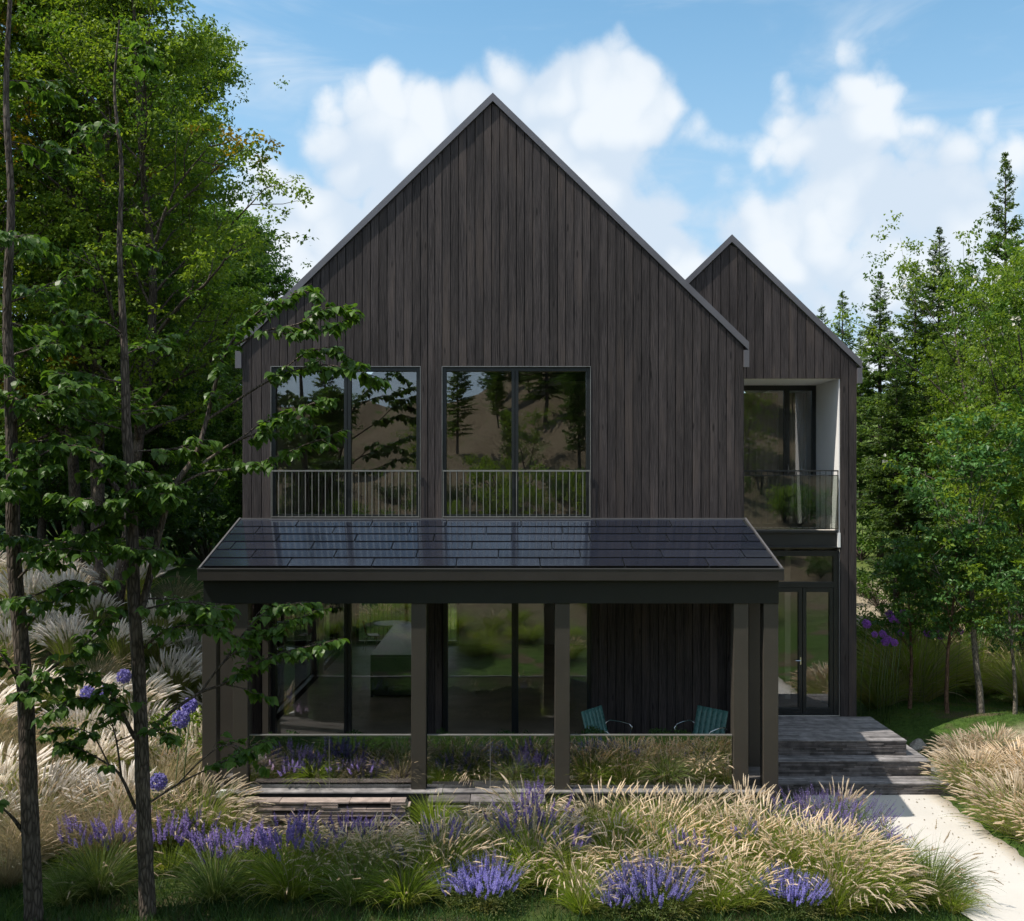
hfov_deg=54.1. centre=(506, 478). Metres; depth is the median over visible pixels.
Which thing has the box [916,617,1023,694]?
tall grass
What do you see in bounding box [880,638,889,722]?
allium flower
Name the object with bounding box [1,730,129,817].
bank grass
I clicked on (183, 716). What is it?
allium flower
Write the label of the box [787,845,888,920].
plume grass
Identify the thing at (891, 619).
allium flower
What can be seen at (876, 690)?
tall grass
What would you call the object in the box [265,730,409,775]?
hedge
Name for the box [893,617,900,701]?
allium flower
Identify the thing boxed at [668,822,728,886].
sage plant
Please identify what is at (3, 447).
broadleaf tree
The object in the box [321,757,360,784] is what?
flowering plant
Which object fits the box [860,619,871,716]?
allium flower
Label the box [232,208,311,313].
broadleaf tree
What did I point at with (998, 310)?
broadleaf tree
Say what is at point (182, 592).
bank grass
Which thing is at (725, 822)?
plume grass
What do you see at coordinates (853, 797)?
plume grass
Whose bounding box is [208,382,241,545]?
broadleaf tree
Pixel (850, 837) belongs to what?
plume grass
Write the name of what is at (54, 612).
bank grass
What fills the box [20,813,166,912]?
grass clump
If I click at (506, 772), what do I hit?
grass clump
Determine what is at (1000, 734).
plume grass
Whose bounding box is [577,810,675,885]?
plume grass
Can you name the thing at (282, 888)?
grass clump
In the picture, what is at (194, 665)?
bank grass
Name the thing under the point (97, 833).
sage plant
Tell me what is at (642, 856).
plume grass
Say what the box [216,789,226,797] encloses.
spotlight
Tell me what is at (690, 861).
plume grass
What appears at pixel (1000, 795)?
plume grass
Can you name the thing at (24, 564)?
bank grass
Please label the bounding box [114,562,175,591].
bank grass
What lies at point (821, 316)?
conifer tree
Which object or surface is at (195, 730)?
bank grass
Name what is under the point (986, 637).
garden shrub
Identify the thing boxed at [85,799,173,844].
plume grass
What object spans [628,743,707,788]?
grass clump
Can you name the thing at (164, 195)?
broadleaf tree
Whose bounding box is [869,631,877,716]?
allium flower
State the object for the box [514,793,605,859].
plume grass
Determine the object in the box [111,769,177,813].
garden shrub
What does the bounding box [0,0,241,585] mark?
broadleaf tree
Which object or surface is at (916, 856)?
grass clump
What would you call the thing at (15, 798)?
bank grass
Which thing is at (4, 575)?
bank grass
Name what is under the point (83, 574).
bank grass
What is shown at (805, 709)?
door
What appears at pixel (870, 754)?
entrance steps
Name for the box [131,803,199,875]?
sage plant
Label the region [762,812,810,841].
plume grass
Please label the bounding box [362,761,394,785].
flowering plant
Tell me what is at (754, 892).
plume grass
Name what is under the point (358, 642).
window
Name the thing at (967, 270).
broadleaf tree
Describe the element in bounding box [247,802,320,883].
sage plant
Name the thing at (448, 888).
lavender plant
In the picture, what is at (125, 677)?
allium flower
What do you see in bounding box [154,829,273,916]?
grass clump
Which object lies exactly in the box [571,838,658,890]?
plume grass
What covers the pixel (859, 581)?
garden shrub
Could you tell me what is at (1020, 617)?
broadleaf tree
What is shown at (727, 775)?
grass clump
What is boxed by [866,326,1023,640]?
broadleaf tree
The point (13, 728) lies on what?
bank grass
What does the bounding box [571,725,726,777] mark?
hedge
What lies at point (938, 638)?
allium flower
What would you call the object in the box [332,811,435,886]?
plume grass
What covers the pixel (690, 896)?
plume grass
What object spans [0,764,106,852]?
bank grass
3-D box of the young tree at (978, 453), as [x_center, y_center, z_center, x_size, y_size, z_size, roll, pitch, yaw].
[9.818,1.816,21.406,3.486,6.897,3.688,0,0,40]
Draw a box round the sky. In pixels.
[0,0,1023,392]
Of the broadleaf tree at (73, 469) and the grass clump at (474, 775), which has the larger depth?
the broadleaf tree at (73, 469)
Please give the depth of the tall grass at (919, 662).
22.73 m
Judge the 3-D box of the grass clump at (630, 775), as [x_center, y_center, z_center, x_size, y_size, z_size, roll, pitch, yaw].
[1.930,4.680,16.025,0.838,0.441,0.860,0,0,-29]
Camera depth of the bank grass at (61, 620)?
20.45 m
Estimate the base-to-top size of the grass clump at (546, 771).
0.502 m
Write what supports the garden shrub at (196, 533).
on the ground at (192, 564)
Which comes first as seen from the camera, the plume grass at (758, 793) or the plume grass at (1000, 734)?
the plume grass at (758, 793)
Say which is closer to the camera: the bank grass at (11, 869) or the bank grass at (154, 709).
the bank grass at (11, 869)
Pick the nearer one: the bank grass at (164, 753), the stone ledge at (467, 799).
the stone ledge at (467, 799)
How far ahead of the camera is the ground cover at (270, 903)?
12.66 m
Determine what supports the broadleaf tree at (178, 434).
on the ground at (192, 564)
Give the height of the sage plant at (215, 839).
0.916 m
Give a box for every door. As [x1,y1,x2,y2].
[744,385,815,526]
[778,588,801,712]
[802,588,832,712]
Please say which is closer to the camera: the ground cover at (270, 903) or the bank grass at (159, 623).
the ground cover at (270, 903)
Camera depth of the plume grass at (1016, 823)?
15.03 m
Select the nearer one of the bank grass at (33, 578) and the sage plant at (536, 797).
the sage plant at (536, 797)
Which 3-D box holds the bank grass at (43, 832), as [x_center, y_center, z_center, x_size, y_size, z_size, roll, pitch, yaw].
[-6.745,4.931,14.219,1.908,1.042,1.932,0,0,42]
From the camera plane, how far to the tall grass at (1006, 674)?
22.47 m
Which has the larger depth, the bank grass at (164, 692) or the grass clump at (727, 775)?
the bank grass at (164, 692)
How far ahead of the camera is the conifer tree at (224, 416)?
34.68 m
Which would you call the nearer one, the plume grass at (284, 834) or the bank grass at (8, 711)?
the plume grass at (284, 834)
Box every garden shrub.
[0,445,121,540]
[47,792,121,836]
[56,466,183,554]
[85,440,241,557]
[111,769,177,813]
[113,473,237,562]
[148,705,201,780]
[194,482,241,549]
[857,512,905,560]
[857,567,869,583]
[857,568,902,606]
[857,604,906,656]
[857,610,928,650]
[867,476,960,537]
[874,561,944,597]
[894,600,1004,652]
[925,571,995,612]
[955,624,1022,673]
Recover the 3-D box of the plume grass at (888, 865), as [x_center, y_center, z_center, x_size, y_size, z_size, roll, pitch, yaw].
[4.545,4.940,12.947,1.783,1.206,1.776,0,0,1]
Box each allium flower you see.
[79,686,94,765]
[116,668,131,763]
[150,772,167,853]
[171,709,189,807]
[181,698,197,812]
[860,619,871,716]
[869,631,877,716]
[877,629,886,720]
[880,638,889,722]
[883,635,891,724]
[884,610,893,707]
[886,614,896,719]
[889,638,898,724]
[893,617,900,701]
[896,630,903,715]
[923,630,931,705]
[932,630,938,704]
[936,632,941,685]
[956,629,963,704]
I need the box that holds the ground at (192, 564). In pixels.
[0,374,1023,920]
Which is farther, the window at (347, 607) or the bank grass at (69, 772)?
the window at (347, 607)
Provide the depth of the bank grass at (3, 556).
24.11 m
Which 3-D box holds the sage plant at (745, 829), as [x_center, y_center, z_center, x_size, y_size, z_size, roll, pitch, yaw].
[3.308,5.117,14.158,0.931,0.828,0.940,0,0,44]
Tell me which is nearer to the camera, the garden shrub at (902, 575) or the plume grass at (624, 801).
the plume grass at (624, 801)
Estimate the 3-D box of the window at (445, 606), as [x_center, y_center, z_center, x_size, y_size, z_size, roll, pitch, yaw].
[0.200,3.248,18.085,2.668,3.019,0.190,0,0,0]
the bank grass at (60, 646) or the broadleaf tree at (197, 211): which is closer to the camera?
the bank grass at (60, 646)
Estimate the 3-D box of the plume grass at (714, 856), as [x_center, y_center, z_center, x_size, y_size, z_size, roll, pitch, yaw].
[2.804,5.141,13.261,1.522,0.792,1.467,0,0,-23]
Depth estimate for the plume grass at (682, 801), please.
14.73 m
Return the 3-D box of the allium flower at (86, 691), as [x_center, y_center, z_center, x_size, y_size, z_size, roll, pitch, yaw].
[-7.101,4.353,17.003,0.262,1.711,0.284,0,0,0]
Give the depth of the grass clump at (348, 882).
12.94 m
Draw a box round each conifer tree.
[194,361,241,491]
[817,306,830,327]
[831,291,876,481]
[853,272,929,568]
[853,332,888,517]
[857,349,954,609]
[865,261,951,536]
[902,226,969,504]
[918,324,959,504]
[932,286,994,505]
[950,152,1023,614]
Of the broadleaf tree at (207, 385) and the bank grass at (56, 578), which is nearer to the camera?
the bank grass at (56, 578)
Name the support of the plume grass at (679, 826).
on the ground at (192, 564)
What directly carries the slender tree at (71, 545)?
on the ground at (192, 564)
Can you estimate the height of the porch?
4.842 m
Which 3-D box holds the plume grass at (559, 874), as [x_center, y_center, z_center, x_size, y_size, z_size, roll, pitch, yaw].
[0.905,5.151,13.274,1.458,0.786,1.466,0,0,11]
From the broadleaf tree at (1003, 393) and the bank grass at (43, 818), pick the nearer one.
the bank grass at (43, 818)
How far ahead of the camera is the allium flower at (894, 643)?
21.30 m
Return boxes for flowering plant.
[250,758,265,781]
[252,749,289,784]
[270,749,321,785]
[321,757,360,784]
[341,754,385,785]
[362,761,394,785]
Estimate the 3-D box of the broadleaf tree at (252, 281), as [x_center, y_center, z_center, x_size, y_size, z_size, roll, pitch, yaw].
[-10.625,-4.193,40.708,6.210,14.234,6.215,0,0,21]
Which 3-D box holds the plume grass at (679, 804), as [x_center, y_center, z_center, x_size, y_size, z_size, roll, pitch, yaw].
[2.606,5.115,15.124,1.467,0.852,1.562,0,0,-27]
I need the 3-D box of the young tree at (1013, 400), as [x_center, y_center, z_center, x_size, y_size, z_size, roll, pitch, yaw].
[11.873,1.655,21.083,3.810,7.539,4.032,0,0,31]
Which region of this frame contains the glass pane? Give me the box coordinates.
[744,393,806,522]
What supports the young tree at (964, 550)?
on the ground at (192, 564)
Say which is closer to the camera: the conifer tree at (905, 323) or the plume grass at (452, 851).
the plume grass at (452, 851)
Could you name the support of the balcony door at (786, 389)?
in the gabled house
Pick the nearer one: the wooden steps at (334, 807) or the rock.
the wooden steps at (334, 807)
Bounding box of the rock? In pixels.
[909,738,926,750]
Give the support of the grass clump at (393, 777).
on the ground at (192, 564)
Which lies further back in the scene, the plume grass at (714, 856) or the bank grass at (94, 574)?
the bank grass at (94, 574)
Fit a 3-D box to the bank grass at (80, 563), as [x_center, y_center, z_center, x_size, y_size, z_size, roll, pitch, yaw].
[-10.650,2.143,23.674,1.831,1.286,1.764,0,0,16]
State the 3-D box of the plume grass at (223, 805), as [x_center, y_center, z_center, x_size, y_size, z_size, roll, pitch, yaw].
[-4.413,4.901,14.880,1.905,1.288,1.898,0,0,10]
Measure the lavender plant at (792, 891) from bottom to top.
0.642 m
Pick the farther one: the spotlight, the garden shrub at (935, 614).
the garden shrub at (935, 614)
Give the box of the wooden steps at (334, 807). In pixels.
[237,797,410,841]
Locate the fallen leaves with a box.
[898,799,1018,901]
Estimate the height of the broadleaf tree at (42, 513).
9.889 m
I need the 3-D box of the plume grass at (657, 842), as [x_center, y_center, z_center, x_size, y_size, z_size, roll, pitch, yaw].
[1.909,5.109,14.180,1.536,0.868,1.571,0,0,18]
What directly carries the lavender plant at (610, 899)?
on the ground at (192, 564)
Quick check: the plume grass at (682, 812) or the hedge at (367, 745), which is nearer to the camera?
the plume grass at (682, 812)
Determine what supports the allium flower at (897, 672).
on the ground at (192, 564)
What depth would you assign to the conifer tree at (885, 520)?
28.87 m
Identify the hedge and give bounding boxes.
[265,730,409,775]
[434,728,550,775]
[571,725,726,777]
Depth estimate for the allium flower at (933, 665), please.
22.20 m
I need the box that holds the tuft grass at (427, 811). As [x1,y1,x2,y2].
[399,788,466,831]
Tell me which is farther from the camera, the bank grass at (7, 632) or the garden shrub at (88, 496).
the garden shrub at (88, 496)
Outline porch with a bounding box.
[197,518,783,824]
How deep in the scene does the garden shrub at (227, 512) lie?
32.81 m
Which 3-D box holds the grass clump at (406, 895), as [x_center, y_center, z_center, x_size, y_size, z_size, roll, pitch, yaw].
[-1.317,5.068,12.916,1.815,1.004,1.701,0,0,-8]
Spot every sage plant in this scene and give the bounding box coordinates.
[44,810,113,874]
[89,810,136,871]
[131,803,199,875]
[163,805,227,867]
[181,818,258,885]
[221,819,284,880]
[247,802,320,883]
[284,806,345,871]
[321,807,374,853]
[352,807,403,853]
[385,839,421,886]
[418,810,473,850]
[481,789,541,857]
[512,776,582,852]
[538,813,595,874]
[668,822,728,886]
[717,810,761,841]
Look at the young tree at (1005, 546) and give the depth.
20.46 m
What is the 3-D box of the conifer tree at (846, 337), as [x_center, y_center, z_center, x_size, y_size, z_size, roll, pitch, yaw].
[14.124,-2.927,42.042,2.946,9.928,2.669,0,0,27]
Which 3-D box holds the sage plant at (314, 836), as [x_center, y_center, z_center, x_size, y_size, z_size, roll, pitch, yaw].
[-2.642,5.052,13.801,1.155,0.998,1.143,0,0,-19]
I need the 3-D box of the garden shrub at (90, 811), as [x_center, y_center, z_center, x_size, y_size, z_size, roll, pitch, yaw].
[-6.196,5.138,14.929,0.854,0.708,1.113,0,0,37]
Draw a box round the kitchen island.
[370,623,410,696]
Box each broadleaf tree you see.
[0,0,116,401]
[0,0,147,451]
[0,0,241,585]
[0,0,317,618]
[0,255,102,541]
[0,299,8,465]
[2,15,314,548]
[24,83,250,413]
[49,290,148,552]
[77,233,225,576]
[146,391,227,500]
[150,179,216,486]
[157,202,255,541]
[199,203,284,479]
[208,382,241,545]
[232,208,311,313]
[824,210,1023,647]
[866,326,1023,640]
[933,233,1023,644]
[951,443,1023,660]
[961,336,1023,602]
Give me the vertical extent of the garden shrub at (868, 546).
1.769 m
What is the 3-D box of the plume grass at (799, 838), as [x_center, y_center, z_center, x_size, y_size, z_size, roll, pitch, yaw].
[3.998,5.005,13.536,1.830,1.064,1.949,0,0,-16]
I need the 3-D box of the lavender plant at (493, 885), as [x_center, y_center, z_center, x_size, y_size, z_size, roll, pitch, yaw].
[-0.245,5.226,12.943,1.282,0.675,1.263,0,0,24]
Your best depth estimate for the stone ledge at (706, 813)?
15.07 m
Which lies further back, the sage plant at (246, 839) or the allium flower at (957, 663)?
the allium flower at (957, 663)
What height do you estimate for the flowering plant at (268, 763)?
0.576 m
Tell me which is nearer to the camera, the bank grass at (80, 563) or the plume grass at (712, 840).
the plume grass at (712, 840)
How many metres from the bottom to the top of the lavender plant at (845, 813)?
0.960 m
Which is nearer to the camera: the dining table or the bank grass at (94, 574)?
the bank grass at (94, 574)
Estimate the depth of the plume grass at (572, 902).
12.67 m
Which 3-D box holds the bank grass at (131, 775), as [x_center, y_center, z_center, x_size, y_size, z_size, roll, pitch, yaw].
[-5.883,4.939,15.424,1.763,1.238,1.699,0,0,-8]
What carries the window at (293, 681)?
in the gabled house
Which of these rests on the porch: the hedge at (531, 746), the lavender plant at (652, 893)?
the hedge at (531, 746)
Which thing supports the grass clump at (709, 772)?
on the ground at (192, 564)
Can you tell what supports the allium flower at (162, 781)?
on the ground at (192, 564)
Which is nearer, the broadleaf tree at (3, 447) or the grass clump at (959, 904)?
the broadleaf tree at (3, 447)
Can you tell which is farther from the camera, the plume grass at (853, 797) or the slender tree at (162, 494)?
the plume grass at (853, 797)
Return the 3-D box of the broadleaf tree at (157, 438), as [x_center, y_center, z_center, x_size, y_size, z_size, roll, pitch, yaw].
[-9.593,-1.770,26.615,4.056,9.289,4.053,0,0,-9]
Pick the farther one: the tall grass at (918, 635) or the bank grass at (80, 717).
the tall grass at (918, 635)
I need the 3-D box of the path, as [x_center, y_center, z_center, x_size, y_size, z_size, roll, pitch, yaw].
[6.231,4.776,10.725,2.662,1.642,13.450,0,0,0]
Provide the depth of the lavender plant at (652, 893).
12.56 m
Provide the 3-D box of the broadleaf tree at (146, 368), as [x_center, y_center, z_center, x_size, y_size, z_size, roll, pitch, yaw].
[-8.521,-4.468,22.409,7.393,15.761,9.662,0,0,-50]
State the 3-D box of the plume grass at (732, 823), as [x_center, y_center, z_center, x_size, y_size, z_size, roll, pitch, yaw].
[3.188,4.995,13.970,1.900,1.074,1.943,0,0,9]
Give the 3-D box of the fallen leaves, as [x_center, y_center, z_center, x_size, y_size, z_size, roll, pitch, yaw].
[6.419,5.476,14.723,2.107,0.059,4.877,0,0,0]
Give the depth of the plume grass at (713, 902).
12.70 m
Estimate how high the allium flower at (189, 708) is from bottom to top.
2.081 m
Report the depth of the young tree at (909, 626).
21.97 m
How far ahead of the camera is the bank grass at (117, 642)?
21.09 m
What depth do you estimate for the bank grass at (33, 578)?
21.69 m
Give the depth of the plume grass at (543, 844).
13.57 m
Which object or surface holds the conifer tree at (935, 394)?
on the ground at (192, 564)
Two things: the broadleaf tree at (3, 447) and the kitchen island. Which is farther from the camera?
the kitchen island
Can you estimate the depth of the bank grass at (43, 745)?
16.86 m
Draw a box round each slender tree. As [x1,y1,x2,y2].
[0,0,136,920]
[0,20,391,920]
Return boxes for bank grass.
[0,549,79,592]
[0,550,6,574]
[0,561,7,596]
[0,564,54,616]
[0,597,33,646]
[0,619,38,667]
[0,641,45,693]
[0,663,67,713]
[0,678,45,735]
[0,704,54,774]
[0,713,87,777]
[0,739,70,818]
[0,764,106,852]
[0,781,48,835]
[0,793,94,865]
[0,819,65,890]
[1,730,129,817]
[9,755,114,813]
[21,767,187,869]
[22,549,85,578]
[24,568,101,615]
[27,599,89,649]
[28,616,98,666]
[31,610,94,649]
[35,704,118,761]
[37,561,93,585]
[39,768,155,844]
[46,669,132,727]
[57,650,130,691]
[61,591,127,630]
[61,723,149,788]
[61,760,176,819]
[79,561,166,609]
[85,718,164,774]
[96,723,201,805]
[103,618,158,662]
[112,697,174,756]
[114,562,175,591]
[117,670,181,719]
[141,594,190,646]
[142,623,191,666]
[146,646,201,707]
[148,708,201,778]
[149,572,202,613]
[149,733,201,781]
[154,643,201,698]
[171,627,201,660]
[178,682,201,715]
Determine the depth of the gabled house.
18.00 m
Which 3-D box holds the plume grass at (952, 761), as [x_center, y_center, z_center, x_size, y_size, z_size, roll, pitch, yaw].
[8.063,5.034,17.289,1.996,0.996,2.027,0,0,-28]
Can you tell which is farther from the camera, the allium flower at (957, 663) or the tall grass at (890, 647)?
the tall grass at (890, 647)
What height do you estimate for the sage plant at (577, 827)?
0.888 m
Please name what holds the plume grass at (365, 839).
on the ground at (192, 564)
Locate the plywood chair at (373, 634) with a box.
[362,621,378,650]
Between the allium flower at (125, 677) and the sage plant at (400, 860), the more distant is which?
the allium flower at (125, 677)
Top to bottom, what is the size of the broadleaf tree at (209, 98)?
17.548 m
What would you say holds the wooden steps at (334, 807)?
on the ground at (192, 564)
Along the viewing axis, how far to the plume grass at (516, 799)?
15.08 m
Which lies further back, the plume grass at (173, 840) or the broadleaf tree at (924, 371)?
the broadleaf tree at (924, 371)
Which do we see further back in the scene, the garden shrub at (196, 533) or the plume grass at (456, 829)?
the garden shrub at (196, 533)
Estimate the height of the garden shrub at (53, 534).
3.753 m
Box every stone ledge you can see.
[428,794,545,841]
[655,809,755,826]
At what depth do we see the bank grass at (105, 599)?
21.72 m
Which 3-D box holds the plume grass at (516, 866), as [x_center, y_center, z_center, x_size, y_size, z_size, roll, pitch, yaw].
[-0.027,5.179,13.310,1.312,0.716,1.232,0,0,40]
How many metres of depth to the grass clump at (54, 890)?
12.91 m
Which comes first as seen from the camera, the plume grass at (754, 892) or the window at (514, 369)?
the plume grass at (754, 892)
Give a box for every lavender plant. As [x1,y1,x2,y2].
[420,860,488,910]
[440,849,536,919]
[581,870,647,920]
[596,846,707,920]
[748,859,842,920]
[760,783,917,857]
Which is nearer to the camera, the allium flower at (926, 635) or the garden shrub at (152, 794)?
the garden shrub at (152, 794)
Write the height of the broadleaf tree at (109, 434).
8.990 m
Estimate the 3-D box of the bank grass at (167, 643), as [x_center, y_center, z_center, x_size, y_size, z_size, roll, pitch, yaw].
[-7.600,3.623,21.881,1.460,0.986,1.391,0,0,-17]
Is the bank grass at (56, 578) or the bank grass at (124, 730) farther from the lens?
the bank grass at (56, 578)
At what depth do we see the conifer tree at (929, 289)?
43.79 m
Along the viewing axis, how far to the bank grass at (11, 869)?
13.48 m
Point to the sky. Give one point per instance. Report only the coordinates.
(790, 130)
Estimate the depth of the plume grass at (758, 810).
14.76 m
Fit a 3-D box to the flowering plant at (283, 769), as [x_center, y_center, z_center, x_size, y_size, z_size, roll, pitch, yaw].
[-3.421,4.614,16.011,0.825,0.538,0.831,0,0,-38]
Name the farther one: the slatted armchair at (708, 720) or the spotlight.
the slatted armchair at (708, 720)
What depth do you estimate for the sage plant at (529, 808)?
14.12 m
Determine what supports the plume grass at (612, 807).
on the ground at (192, 564)
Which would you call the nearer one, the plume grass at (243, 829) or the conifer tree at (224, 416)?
the plume grass at (243, 829)
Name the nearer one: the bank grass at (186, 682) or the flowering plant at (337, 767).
the flowering plant at (337, 767)
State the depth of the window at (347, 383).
18.03 m
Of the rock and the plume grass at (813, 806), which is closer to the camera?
the plume grass at (813, 806)
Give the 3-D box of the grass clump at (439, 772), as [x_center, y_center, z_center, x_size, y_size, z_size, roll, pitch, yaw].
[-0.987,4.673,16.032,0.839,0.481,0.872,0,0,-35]
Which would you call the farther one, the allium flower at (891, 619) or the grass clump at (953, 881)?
the allium flower at (891, 619)
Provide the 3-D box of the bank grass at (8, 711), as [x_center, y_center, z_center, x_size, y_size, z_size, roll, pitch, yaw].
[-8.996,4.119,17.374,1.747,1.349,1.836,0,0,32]
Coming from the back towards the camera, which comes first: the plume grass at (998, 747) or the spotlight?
the plume grass at (998, 747)
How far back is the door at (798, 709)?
20.08 m
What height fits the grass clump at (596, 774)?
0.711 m
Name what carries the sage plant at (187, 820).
on the ground at (192, 564)
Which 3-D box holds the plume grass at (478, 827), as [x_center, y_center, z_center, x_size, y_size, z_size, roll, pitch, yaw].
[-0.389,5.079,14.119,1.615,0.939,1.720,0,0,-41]
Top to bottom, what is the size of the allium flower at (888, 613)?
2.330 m
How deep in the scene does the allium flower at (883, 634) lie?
21.50 m
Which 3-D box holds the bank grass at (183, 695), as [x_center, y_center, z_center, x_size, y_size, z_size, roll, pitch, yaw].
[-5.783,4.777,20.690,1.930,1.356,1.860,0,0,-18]
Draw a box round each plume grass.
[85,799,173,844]
[127,785,214,849]
[151,763,274,852]
[190,800,279,854]
[272,810,344,856]
[283,825,377,891]
[308,818,394,873]
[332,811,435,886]
[369,813,478,879]
[381,805,506,899]
[424,814,495,850]
[434,807,497,845]
[438,800,530,867]
[460,772,589,842]
[468,837,553,898]
[471,793,609,887]
[471,823,549,875]
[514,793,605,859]
[523,831,622,900]
[536,854,621,915]
[546,776,662,855]
[546,795,617,845]
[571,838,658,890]
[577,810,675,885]
[593,779,678,834]
[599,806,690,855]
[605,831,703,896]
[608,795,729,866]
[618,783,723,839]
[634,826,723,892]
[637,861,720,917]
[644,786,716,824]
[650,806,749,874]
[662,777,757,842]
[669,830,768,893]
[682,860,762,913]
[683,793,794,870]
[696,805,770,844]
[697,838,801,910]
[705,790,838,872]
[718,787,805,839]
[723,773,775,819]
[737,827,841,897]
[747,803,864,887]
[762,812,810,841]
[780,810,895,885]
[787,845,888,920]
[790,812,927,906]
[795,796,829,815]
[819,776,873,819]
[828,842,939,913]
[918,738,1022,801]
[922,728,994,766]
[943,761,1023,836]
[950,721,1023,765]
[955,736,1023,790]
[975,751,1023,798]
[990,790,1023,843]
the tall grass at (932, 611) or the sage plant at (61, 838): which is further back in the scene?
the tall grass at (932, 611)
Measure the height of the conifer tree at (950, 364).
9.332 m
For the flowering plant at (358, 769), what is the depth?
15.90 m
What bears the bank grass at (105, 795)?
on the ground at (192, 564)
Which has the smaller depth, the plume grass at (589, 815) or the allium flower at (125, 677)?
the plume grass at (589, 815)
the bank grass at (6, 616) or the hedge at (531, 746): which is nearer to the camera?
the hedge at (531, 746)
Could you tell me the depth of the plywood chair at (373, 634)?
27.50 m
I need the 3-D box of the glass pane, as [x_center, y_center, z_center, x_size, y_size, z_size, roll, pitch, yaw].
[5.726,-0.425,21.748,1.551,2.850,0.095,0,0,1]
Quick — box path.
[809,795,1023,920]
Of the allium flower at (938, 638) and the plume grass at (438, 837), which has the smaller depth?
the plume grass at (438, 837)
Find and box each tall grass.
[857,602,1020,701]
[857,627,935,667]
[857,644,935,708]
[875,603,950,651]
[899,590,968,625]
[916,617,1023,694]
[960,637,1023,706]
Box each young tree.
[860,534,960,708]
[879,401,1023,713]
[894,522,1009,713]
[960,529,1023,714]
[971,387,1023,583]
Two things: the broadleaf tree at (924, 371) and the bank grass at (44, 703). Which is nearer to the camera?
the bank grass at (44, 703)
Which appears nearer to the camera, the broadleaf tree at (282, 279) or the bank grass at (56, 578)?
the bank grass at (56, 578)
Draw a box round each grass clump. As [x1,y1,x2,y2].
[13,853,108,913]
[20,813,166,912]
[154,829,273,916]
[212,815,358,917]
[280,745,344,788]
[290,834,413,915]
[324,750,377,784]
[339,834,462,913]
[365,745,434,785]
[427,755,470,784]
[446,755,493,787]
[478,745,548,790]
[512,755,554,783]
[566,742,627,784]
[608,759,648,783]
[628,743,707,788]
[678,744,732,784]
[709,766,730,787]
[836,816,963,908]
[875,819,1004,919]
[907,868,999,919]
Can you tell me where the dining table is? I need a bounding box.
[374,620,410,627]
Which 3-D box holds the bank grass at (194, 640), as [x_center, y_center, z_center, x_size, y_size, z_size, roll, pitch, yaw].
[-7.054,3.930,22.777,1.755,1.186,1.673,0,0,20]
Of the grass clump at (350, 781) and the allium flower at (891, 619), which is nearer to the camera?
the grass clump at (350, 781)
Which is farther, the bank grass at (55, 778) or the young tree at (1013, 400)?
the young tree at (1013, 400)
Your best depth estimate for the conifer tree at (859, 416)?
39.87 m
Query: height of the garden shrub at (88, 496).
3.003 m
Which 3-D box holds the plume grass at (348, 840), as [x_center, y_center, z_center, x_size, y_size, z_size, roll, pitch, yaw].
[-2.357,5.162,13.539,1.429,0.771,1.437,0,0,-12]
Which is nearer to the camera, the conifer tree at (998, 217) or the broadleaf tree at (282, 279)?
the conifer tree at (998, 217)
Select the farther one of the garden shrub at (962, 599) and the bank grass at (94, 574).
the garden shrub at (962, 599)
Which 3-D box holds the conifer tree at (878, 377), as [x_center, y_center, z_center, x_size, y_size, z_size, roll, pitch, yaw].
[12.258,-1.819,33.180,3.820,9.964,3.544,0,0,-17]
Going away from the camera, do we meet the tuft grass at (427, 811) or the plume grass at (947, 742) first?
the tuft grass at (427, 811)
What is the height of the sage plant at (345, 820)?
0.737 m
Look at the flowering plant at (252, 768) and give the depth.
15.96 m
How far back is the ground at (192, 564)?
20.25 m
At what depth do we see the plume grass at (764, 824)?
13.70 m
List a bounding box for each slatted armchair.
[581,705,631,762]
[674,705,727,765]
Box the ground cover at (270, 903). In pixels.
[0,835,971,920]
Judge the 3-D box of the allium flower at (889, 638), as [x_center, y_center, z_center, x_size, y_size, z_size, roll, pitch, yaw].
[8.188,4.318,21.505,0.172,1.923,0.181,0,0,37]
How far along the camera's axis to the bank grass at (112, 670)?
19.77 m
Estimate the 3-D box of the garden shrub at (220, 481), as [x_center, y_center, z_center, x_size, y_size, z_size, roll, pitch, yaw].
[-10.325,0.688,32.477,6.259,3.981,4.804,0,0,-39]
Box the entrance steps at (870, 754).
[778,716,958,796]
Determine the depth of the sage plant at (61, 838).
13.84 m
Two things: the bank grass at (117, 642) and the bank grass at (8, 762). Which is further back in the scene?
the bank grass at (117, 642)
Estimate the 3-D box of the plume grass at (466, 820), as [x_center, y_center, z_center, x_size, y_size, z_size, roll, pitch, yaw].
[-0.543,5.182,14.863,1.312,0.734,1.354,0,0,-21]
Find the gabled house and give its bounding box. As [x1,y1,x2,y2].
[235,93,861,745]
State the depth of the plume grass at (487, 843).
13.83 m
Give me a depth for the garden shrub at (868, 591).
30.50 m
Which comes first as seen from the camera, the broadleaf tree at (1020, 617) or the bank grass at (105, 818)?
the bank grass at (105, 818)
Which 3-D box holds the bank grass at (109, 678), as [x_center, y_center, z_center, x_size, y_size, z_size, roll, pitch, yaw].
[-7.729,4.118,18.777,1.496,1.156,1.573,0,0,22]
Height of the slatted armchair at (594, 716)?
0.906 m
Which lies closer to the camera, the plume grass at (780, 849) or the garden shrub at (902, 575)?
the plume grass at (780, 849)
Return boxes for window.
[271,366,420,520]
[271,604,428,742]
[277,604,339,720]
[356,604,458,644]
[442,366,590,520]
[443,604,591,741]
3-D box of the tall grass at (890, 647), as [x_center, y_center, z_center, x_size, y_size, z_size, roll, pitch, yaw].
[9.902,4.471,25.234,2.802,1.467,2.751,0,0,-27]

